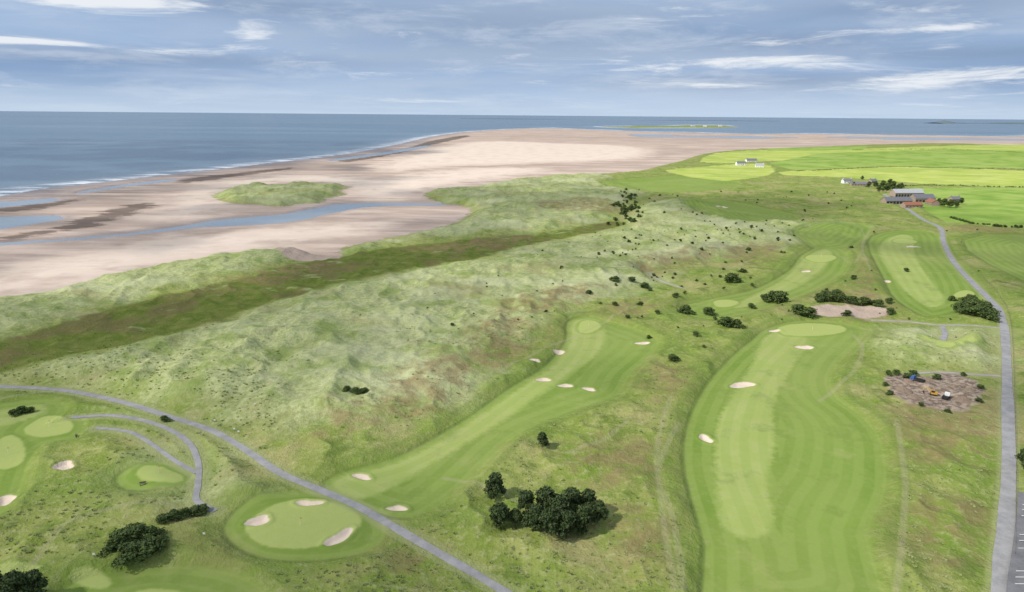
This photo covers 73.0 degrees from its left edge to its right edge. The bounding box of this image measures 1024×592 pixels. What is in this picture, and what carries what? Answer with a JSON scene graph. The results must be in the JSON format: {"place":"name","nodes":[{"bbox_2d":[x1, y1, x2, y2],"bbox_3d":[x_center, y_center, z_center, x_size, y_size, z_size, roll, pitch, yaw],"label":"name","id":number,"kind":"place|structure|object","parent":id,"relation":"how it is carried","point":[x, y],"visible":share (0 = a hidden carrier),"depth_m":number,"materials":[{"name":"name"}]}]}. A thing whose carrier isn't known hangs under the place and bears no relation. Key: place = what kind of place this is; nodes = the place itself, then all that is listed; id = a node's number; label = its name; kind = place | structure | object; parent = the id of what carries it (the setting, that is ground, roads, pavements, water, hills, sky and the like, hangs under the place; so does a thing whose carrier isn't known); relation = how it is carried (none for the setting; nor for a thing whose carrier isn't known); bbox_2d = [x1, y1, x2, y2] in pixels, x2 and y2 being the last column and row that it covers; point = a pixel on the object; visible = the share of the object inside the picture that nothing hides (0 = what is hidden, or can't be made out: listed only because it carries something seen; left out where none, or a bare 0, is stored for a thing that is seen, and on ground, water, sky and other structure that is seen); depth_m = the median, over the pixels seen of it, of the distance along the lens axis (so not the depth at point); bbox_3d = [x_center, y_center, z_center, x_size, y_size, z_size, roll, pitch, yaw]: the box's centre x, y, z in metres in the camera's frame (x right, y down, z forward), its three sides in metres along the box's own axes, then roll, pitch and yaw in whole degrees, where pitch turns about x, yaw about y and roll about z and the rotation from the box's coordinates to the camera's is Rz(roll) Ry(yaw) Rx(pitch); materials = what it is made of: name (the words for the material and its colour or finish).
{"place":"outdoors","nodes":[
{"label":"outdoors","id":0,"kind":"place"},
{"bbox_2d":[71,414,217,512],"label":"cart path","id":1,"kind":"structure","parent":0,"point":[188,442],"depth_m":212.50,"materials":[{"name":"asphalt"}]},
{"bbox_2d":[94,427,195,473],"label":"cart path","id":2,"kind":"structure","parent":0,"point":[167,455],"depth_m":211.67,"materials":[{"name":"asphalt"}]},
{"bbox_2d":[0,385,511,591],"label":"golf track","id":3,"kind":"structure","parent":0,"point":[425,545],"depth_m":189.43,"materials":[{"name":"asphalt"}]},
{"bbox_2d":[0,125,1023,591],"bbox_3d":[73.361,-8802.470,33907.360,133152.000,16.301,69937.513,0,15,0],"label":"ground","id":4,"kind":"structure","parent":0,"point":[786,455],"depth_m":278.56,"materials":[{"name":"plant"}]},
{"bbox_2d":[0,568,27,591],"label":"pine tree","id":5,"kind":"object","parent":4,"relation":"on","point":[12,581],"visible":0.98,"depth_m":141.29,"materials":[{"name":"green plant"}]},
{"bbox_2d":[12,405,26,417],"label":"gorse bush","id":6,"kind":"object","parent":4,"relation":"on","point":[19,409],"visible":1,"depth_m":234.81,"materials":[{"name":"green plant"}]},
{"bbox_2d":[22,406,35,412],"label":"gorse bush","id":7,"kind":"object","parent":4,"relation":"on","point":[30,409],"visible":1,"depth_m":236.59,"materials":[{"name":"green plant"}]},
{"bbox_2d":[17,568,48,591],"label":"pine tree","id":8,"kind":"object","parent":4,"relation":"on","point":[36,579],"visible":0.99,"depth_m":143.60,"materials":[{"name":"green plant"}]},
{"bbox_2d":[96,534,126,557],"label":"gorse bush","id":9,"kind":"object","parent":4,"relation":"on","point":[112,543],"visible":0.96,"depth_m":158.52,"materials":[{"name":"green plant"}]},
{"bbox_2d":[106,528,134,550],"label":"gorse bush","id":10,"kind":"object","parent":4,"relation":"on","point":[114,533],"visible":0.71,"depth_m":161.48,"materials":[{"name":"green plant"}]},
{"bbox_2d":[110,539,138,569],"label":"gorse bush","id":11,"kind":"object","parent":4,"relation":"on","point":[128,549],"visible":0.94,"depth_m":155.17,"materials":[{"name":"green plant"}]},
{"bbox_2d":[121,522,145,541],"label":"gorse bush","id":12,"kind":"object","parent":4,"relation":"on","point":[134,529],"visible":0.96,"depth_m":162.47,"materials":[{"name":"green plant"}]},
{"bbox_2d":[132,533,165,562],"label":"gorse bush","id":13,"kind":"object","parent":4,"relation":"on","point":[145,546],"visible":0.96,"depth_m":156.64,"materials":[{"name":"green plant"}]},
{"bbox_2d":[141,525,167,538],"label":"gorse bush","id":14,"kind":"object","parent":4,"relation":"on","point":[152,530],"visible":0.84,"depth_m":163.51,"materials":[{"name":"green plant"}]},
{"bbox_2d":[148,534,168,554],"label":"gorse bush","id":15,"kind":"object","parent":4,"relation":"on","point":[164,538],"visible":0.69,"depth_m":160.25,"materials":[{"name":"green plant"}]},
{"bbox_2d":[155,513,172,524],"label":"gorse bush","id":16,"kind":"object","parent":4,"relation":"on","point":[164,518],"visible":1,"depth_m":170.81,"materials":[{"name":"green plant"}]},
{"bbox_2d":[158,415,170,421],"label":"gorse bush","id":17,"kind":"object","parent":4,"relation":"on","point":[164,418],"visible":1,"depth_m":229.29,"materials":[{"name":"green plant"}]},
{"bbox_2d":[166,508,185,519],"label":"gorse bush","id":18,"kind":"object","parent":4,"relation":"on","point":[174,513],"visible":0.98,"depth_m":173.03,"materials":[{"name":"green plant"}]},
{"bbox_2d":[176,507,191,521],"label":"gorse bush","id":19,"kind":"object","parent":4,"relation":"on","point":[184,512],"visible":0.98,"depth_m":174.50,"materials":[{"name":"green plant"}]},
{"bbox_2d":[189,504,205,515],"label":"gorse bush","id":20,"kind":"object","parent":4,"relation":"on","point":[195,508],"visible":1,"depth_m":176.34,"materials":[{"name":"green plant"}]},
{"bbox_2d":[198,503,209,514],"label":"gorse bush","id":21,"kind":"object","parent":4,"relation":"on","point":[204,507],"visible":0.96,"depth_m":178.17,"materials":[{"name":"green plant"}]},
{"bbox_2d":[350,387,360,394],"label":"gorse bush","id":22,"kind":"object","parent":4,"relation":"on","point":[355,389],"visible":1,"depth_m":243.43,"materials":[{"name":"green plant"}]},
{"bbox_2d":[482,472,506,499],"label":"pine tree","id":23,"kind":"object","parent":4,"relation":"on","point":[493,486],"visible":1,"depth_m":182.16,"materials":[{"name":"green plant"}]},
{"bbox_2d":[489,501,510,528],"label":"pine tree","id":24,"kind":"object","parent":4,"relation":"on","point":[500,513],"visible":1,"depth_m":168.92,"materials":[{"name":"green plant"}]},
{"bbox_2d":[508,508,524,527],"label":"pine tree","id":25,"kind":"object","parent":4,"relation":"on","point":[516,515],"visible":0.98,"depth_m":170.09,"materials":[{"name":"green plant"}]},
{"bbox_2d":[517,489,534,513],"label":"pine tree","id":26,"kind":"object","parent":4,"relation":"on","point":[526,498],"visible":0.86,"depth_m":173.16,"materials":[{"name":"green plant"}]},
{"bbox_2d":[521,503,543,530],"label":"pine tree","id":27,"kind":"object","parent":4,"relation":"on","point":[532,520],"visible":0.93,"depth_m":166.76,"materials":[{"name":"green plant"}]},
{"bbox_2d":[537,431,549,445],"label":"pine tree","id":28,"kind":"object","parent":4,"relation":"on","point":[542,438],"visible":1,"depth_m":209.88,"materials":[{"name":"green plant"}]},
{"bbox_2d":[535,485,557,508],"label":"pine tree","id":29,"kind":"object","parent":4,"relation":"on","point":[544,494],"visible":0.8,"depth_m":173.43,"materials":[{"name":"green plant"}]},
{"bbox_2d":[538,505,561,535],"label":"pine tree","id":30,"kind":"object","parent":4,"relation":"on","point":[550,516],"visible":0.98,"depth_m":164.07,"materials":[{"name":"green plant"}]},
{"bbox_2d":[544,493,574,511],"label":"pine tree","id":31,"kind":"object","parent":4,"relation":"on","point":[558,501],"visible":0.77,"depth_m":169.85,"materials":[{"name":"green plant"}]},
{"bbox_2d":[556,509,580,538],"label":"pine tree","id":32,"kind":"object","parent":4,"relation":"on","point":[567,523],"visible":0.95,"depth_m":164.49,"materials":[{"name":"green plant"}]},
{"bbox_2d":[562,486,583,512],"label":"pine tree","id":33,"kind":"object","parent":4,"relation":"on","point":[572,493],"visible":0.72,"depth_m":172.90,"materials":[{"name":"green plant"}]},
{"bbox_2d":[574,503,593,533],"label":"pine tree","id":34,"kind":"object","parent":4,"relation":"on","point":[584,515],"visible":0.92,"depth_m":166.59,"materials":[{"name":"green plant"}]},
{"bbox_2d":[579,488,597,505],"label":"pine tree","id":35,"kind":"object","parent":4,"relation":"on","point":[588,494],"visible":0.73,"depth_m":173.83,"materials":[{"name":"green plant"}]},
{"bbox_2d":[590,499,608,522],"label":"pine tree","id":36,"kind":"object","parent":4,"relation":"on","point":[599,510],"visible":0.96,"depth_m":171.01,"materials":[{"name":"green plant"}]},
{"bbox_2d":[609,276,619,281],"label":"gorse bush","id":37,"kind":"object","parent":4,"relation":"on","point":[615,278],"visible":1,"depth_m":405.86,"materials":[{"name":"green plant"}]},
{"bbox_2d":[640,282,650,288],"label":"gorse bush","id":38,"kind":"object","parent":4,"relation":"on","point":[644,285],"visible":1,"depth_m":403.52,"materials":[{"name":"green plant"}]},
{"bbox_2d":[647,272,683,287],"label":"footpath","id":39,"kind":"structure","parent":4,"relation":"on","point":[664,281],"depth_m":428.65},
{"bbox_2d":[667,353,679,360],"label":"gorse bush","id":40,"kind":"object","parent":4,"relation":"on","point":[672,357],"visible":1,"depth_m":286.20,"materials":[{"name":"green plant"}]},
{"bbox_2d":[677,304,696,314],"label":"gorse bush","id":41,"kind":"object","parent":4,"relation":"on","point":[686,307],"visible":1,"depth_m":360.33,"materials":[{"name":"green plant"}]},
{"bbox_2d":[427,188,978,347],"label":"dune scrub","id":42,"kind":"object","parent":4,"relation":"on","point":[631,207],"visible":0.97,"depth_m":593.76,"materials":[{"name":"green plant"}]},
{"bbox_2d":[703,307,716,315],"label":"gorse bush","id":43,"kind":"object","parent":4,"relation":"on","point":[708,310],"visible":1,"depth_m":358.08,"materials":[{"name":"green plant"}]},
{"bbox_2d":[714,316,734,326],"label":"gorse bush","id":44,"kind":"object","parent":4,"relation":"on","point":[724,320],"visible":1,"depth_m":334.75,"materials":[{"name":"green plant"}]},
{"bbox_2d":[723,272,743,282],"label":"gorse bush","id":45,"kind":"object","parent":4,"relation":"on","point":[730,277],"visible":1,"depth_m":418.95,"materials":[{"name":"green plant"}]},
{"bbox_2d":[726,319,747,328],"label":"gorse bush","id":46,"kind":"object","parent":4,"relation":"on","point":[738,323],"visible":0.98,"depth_m":334.48,"materials":[{"name":"green plant"}]},
{"bbox_2d":[735,161,745,164],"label":"white cottage","id":47,"kind":"structure","parent":4,"relation":"on","point":[740,162],"depth_m":1446.85,"materials":[{"name":"stone"}]},
{"bbox_2d":[745,158,756,161],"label":"farm barn","id":48,"kind":"structure","parent":4,"relation":"on","point":[750,159],"depth_m":1557.59,"materials":[{"name":"stone"}]},
{"bbox_2d":[760,294,770,302],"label":"gorse bush","id":49,"kind":"object","parent":4,"relation":"on","point":[764,297],"visible":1,"depth_m":385.12,"materials":[{"name":"green plant"}]},
{"bbox_2d":[765,290,780,301],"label":"gorse bush","id":50,"kind":"object","parent":4,"relation":"on","point":[770,294],"visible":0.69,"depth_m":383.31,"materials":[{"name":"green plant"}]},
{"bbox_2d":[771,290,790,303],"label":"gorse bush","id":51,"kind":"object","parent":4,"relation":"on","point":[782,295],"visible":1,"depth_m":378.71,"materials":[{"name":"green plant"}]},
{"bbox_2d":[790,304,806,315],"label":"gorse bush","id":52,"kind":"object","parent":4,"relation":"on","point":[796,308],"visible":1,"depth_m":353.93,"materials":[{"name":"green plant"}]},
{"bbox_2d":[796,307,817,317],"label":"gorse bush","id":53,"kind":"object","parent":4,"relation":"on","point":[809,311],"visible":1,"depth_m":351.24,"materials":[{"name":"green plant"}]},
{"bbox_2d":[813,293,825,302],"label":"gorse bush","id":54,"kind":"object","parent":4,"relation":"on","point":[819,296],"visible":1,"depth_m":376.63,"materials":[{"name":"green plant"}]},
{"bbox_2d":[824,292,841,301],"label":"gorse bush","id":55,"kind":"object","parent":4,"relation":"on","point":[830,296],"visible":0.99,"depth_m":377.00,"materials":[{"name":"green plant"}]},
{"bbox_2d":[836,293,852,301],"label":"gorse bush","id":56,"kind":"object","parent":4,"relation":"on","point":[842,296],"visible":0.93,"depth_m":375.44,"materials":[{"name":"green plant"}]},
{"bbox_2d":[840,310,851,315],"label":"gorse bush","id":57,"kind":"object","parent":4,"relation":"on","point":[847,312],"visible":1,"depth_m":352.69,"materials":[{"name":"green plant"}]},
{"bbox_2d":[841,178,852,183],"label":"white cottage","id":58,"kind":"structure","parent":4,"relation":"on","point":[844,181],"depth_m":1060.61,"materials":[{"name":"stone"}]},
{"bbox_2d":[846,296,859,304],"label":"gorse bush","id":59,"kind":"object","parent":4,"relation":"on","point":[855,300],"visible":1,"depth_m":374.00,"materials":[{"name":"green plant"}]},
{"bbox_2d":[849,181,870,185],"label":"farm barn","id":60,"kind":"structure","parent":4,"relation":"on","point":[859,183],"depth_m":1023.75,"materials":[{"name":"stone"}]},
{"bbox_2d":[857,296,871,304],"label":"gorse bush","id":61,"kind":"object","parent":4,"relation":"on","point":[865,300],"visible":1,"depth_m":372.53,"materials":[{"name":"green plant"}]},
{"bbox_2d":[870,299,884,307],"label":"gorse bush","id":62,"kind":"object","parent":4,"relation":"on","point":[878,303],"visible":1,"depth_m":371.21,"materials":[{"name":"green plant"}]},
{"bbox_2d":[880,183,891,190],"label":"broadleaf tree","id":63,"kind":"object","parent":4,"relation":"on","point":[886,186],"visible":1,"depth_m":935.47,"materials":[{"name":"green plant"}]},
{"bbox_2d":[885,297,893,303],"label":"gorse bush","id":64,"kind":"object","parent":4,"relation":"on","point":[889,300],"visible":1,"depth_m":378.70,"materials":[{"name":"green plant"}]},
{"bbox_2d":[886,308,894,314],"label":"gorse bush","id":65,"kind":"object","parent":4,"relation":"on","point":[890,311],"visible":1,"depth_m":359.03,"materials":[{"name":"green plant"}]},
{"bbox_2d":[880,197,912,203],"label":"farm barn","id":66,"kind":"structure","parent":4,"relation":"on","point":[896,200],"depth_m":823.02,"materials":[{"name":"stone"}]},
{"bbox_2d":[895,386,911,393],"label":"spoil heap","id":67,"kind":"object","parent":4,"relation":"on","point":[903,389],"visible":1,"depth_m":256.81,"materials":[{"name":"soil"}]},
{"bbox_2d":[889,189,924,196],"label":"farm barn","id":68,"kind":"structure","parent":4,"relation":"on","point":[901,192],"depth_m":893.95,"materials":[{"name":"stone"}]},
{"bbox_2d":[903,379,913,383],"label":"spoil heap","id":69,"kind":"object","parent":4,"relation":"on","point":[908,381],"visible":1,"depth_m":265.69,"materials":[{"name":"soil"}]},
{"bbox_2d":[900,202,922,207],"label":"farm barn","id":70,"kind":"structure","parent":4,"relation":"on","point":[911,204],"depth_m":786.40,"materials":[{"name":"stone"}]},
{"bbox_2d":[799,166,1023,170],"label":"hedgerow","id":71,"kind":"object","parent":4,"relation":"on","point":[896,166],"visible":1,"depth_m":1396.15,"materials":[{"name":"green plant"}]},
{"bbox_2d":[908,370,918,375],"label":"gorse bush","id":72,"kind":"object","parent":4,"relation":"on","point":[912,372],"visible":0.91,"depth_m":275.48,"materials":[{"name":"green plant"}]},
{"bbox_2d":[907,395,923,400],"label":"spoil heap","id":73,"kind":"object","parent":4,"relation":"on","point":[915,397],"visible":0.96,"depth_m":251.20,"materials":[{"name":"soil"}]},
{"bbox_2d":[910,375,925,382],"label":"utility truck","id":74,"kind":"object","parent":4,"relation":"on","point":[913,377],"visible":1,"depth_m":266.37,"materials":[{"name":"metal"}]},
{"bbox_2d":[909,194,935,201],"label":"farm barn","id":75,"kind":"structure","parent":4,"relation":"on","point":[919,197],"depth_m":840.87,"materials":[{"name":"stone"}]},
{"bbox_2d":[923,387,937,395],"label":"excavator","id":76,"kind":"object","parent":4,"relation":"on","point":[933,393],"visible":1,"depth_m":254.77,"materials":[{"name":"metal"}]},
{"bbox_2d":[925,198,939,205],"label":"farm barn","id":77,"kind":"structure","parent":4,"relation":"on","point":[931,202],"depth_m":808.33,"materials":[{"name":"stone"}]},
{"bbox_2d":[870,319,999,328],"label":"gravel lane","id":78,"kind":"structure","parent":4,"relation":"on","point":[935,324],"depth_m":344.10,"materials":[{"name":"gravel"}]},
{"bbox_2d":[932,373,941,379],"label":"gorse bush","id":79,"kind":"object","parent":4,"relation":"on","point":[936,376],"visible":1,"depth_m":271.48,"materials":[{"name":"green plant"}]},
{"bbox_2d":[938,198,947,205],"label":"broadleaf tree","id":80,"kind":"object","parent":4,"relation":"on","point":[944,201],"visible":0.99,"depth_m":797.40,"materials":[{"name":"green plant"}]},
{"bbox_2d":[939,326,947,340],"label":"gravel lane","id":81,"kind":"structure","parent":4,"relation":"on","point":[944,335],"depth_m":329.71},
{"bbox_2d":[942,392,950,399],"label":"utility truck","id":82,"kind":"object","parent":4,"relation":"on","point":[946,395],"visible":1,"depth_m":252.44,"materials":[{"name":"metal"}]},
{"bbox_2d":[947,199,954,206],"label":"broadleaf tree","id":83,"kind":"object","parent":4,"relation":"on","point":[950,202],"visible":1,"depth_m":790.40,"materials":[{"name":"green plant"}]},
{"bbox_2d":[947,195,960,202],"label":"stone farmhouse","id":84,"kind":"object","parent":4,"relation":"on","point":[954,197],"visible":0.47,"depth_m":837.77,"materials":[{"name":"stone"}]},
{"bbox_2d":[910,371,1000,376],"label":"gravel lane","id":85,"kind":"structure","parent":4,"relation":"on","point":[928,372],"depth_m":278.80,"materials":[{"name":"gravel"}]},
{"bbox_2d":[950,302,964,313],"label":"gorse bush","id":86,"kind":"object","parent":4,"relation":"on","point":[956,305],"visible":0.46,"depth_m":367.10,"materials":[{"name":"green plant"}]},
{"bbox_2d":[951,396,972,402],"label":"spoil heap","id":87,"kind":"object","parent":4,"relation":"on","point":[961,399],"visible":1,"depth_m":249.91,"materials":[{"name":"soil"}]},
{"bbox_2d":[954,303,972,313],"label":"gorse bush","id":88,"kind":"object","parent":4,"relation":"on","point":[963,308],"visible":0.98,"depth_m":356.15,"materials":[{"name":"green plant"}]},
{"bbox_2d":[904,184,1022,186],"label":"hedgerow","id":89,"kind":"object","parent":4,"relation":"on","point":[960,185],"visible":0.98,"depth_m":1035.80,"materials":[{"name":"green plant"}]},
{"bbox_2d":[958,293,977,301],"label":"gorse bush","id":90,"kind":"object","parent":4,"relation":"on","point":[970,296],"visible":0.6,"depth_m":383.64,"materials":[{"name":"green plant"}]},
{"bbox_2d":[961,387,976,391],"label":"spoil heap","id":91,"kind":"object","parent":4,"relation":"on","point":[970,389],"visible":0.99,"depth_m":259.73,"materials":[{"name":"soil"}]},
{"bbox_2d":[949,216,990,224],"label":"hedgerow","id":92,"kind":"object","parent":4,"relation":"on","point":[960,219],"visible":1,"depth_m":684.86,"materials":[{"name":"green plant"}]},
{"bbox_2d":[964,298,984,305],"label":"gorse bush","id":93,"kind":"object","parent":4,"relation":"on","point":[974,301],"visible":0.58,"depth_m":366.31,"materials":[{"name":"green plant"}]},
{"bbox_2d":[968,304,992,318],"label":"gorse bush","id":94,"kind":"object","parent":4,"relation":"on","point":[977,309],"visible":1,"depth_m":351.61,"materials":[{"name":"green plant"}]},
{"bbox_2d":[976,301,1001,313],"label":"gorse bush","id":95,"kind":"object","parent":4,"relation":"on","point":[987,304],"visible":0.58,"depth_m":359.12,"materials":[{"name":"green plant"}]},
{"bbox_2d":[984,309,1000,320],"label":"gorse bush","id":96,"kind":"object","parent":4,"relation":"on","point":[991,312],"visible":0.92,"depth_m":349.15,"materials":[{"name":"green plant"}]},
{"bbox_2d":[984,278,1016,546],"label":"post fence","id":97,"kind":"object","parent":4,"relation":"on","point":[1015,410],"visible":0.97,"depth_m":241.37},
{"bbox_2d":[992,223,1022,227],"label":"hedgerow","id":98,"kind":"object","parent":4,"relation":"on","point":[1005,226],"visible":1,"depth_m":654.57,"materials":[{"name":"green plant"}]},
{"bbox_2d":[1007,491,1023,591],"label":"car park","id":99,"kind":"structure","parent":4,"relation":"on","point":[1016,571],"depth_m":161.28,"materials":[{"name":"asphalt"}]},
{"bbox_2d":[1014,449,1023,468],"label":"pine tree","id":100,"kind":"object","parent":4,"relation":"on","point":[1020,456],"visible":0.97,"depth_m":202.32,"materials":[{"name":"green plant"}]},
{"bbox_2d":[0,111,1023,244],"bbox_3d":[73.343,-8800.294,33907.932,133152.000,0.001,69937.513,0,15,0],"label":"sea","id":101,"kind":"structure","parent":0,"point":[43,149],"depth_m":3322.18,"materials":[{"name":"liquid"}]},
{"bbox_2d":[0,0,1023,119],"label":"sky","id":102,"kind":"structure","parent":0,"point":[897,59],"materials":[{"name":"blue"}]},
{"bbox_2d":[460,118,737,120],"bbox_3d":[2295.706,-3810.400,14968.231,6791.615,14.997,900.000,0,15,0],"label":"distant headland","id":103,"kind":"structure","parent":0,"point":[572,119],"depth_m":14780.69,"materials":[{"name":"grey"}]},
{"bbox_2d":[883,194,1016,591],"bbox_3d":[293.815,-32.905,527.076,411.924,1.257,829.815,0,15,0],"label":"road","id":104,"kind":"structure","parent":0,"point":[1004,537],"depth_m":208.25,"materials":[{"name":"asphalt"}]},
{"bbox_2d":[931,120,1023,123],"bbox_3d":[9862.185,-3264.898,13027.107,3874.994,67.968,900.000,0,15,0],"label":"distant headland","id":105,"kind":"structure","parent":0,"point":[946,122],"depth_m":12794.47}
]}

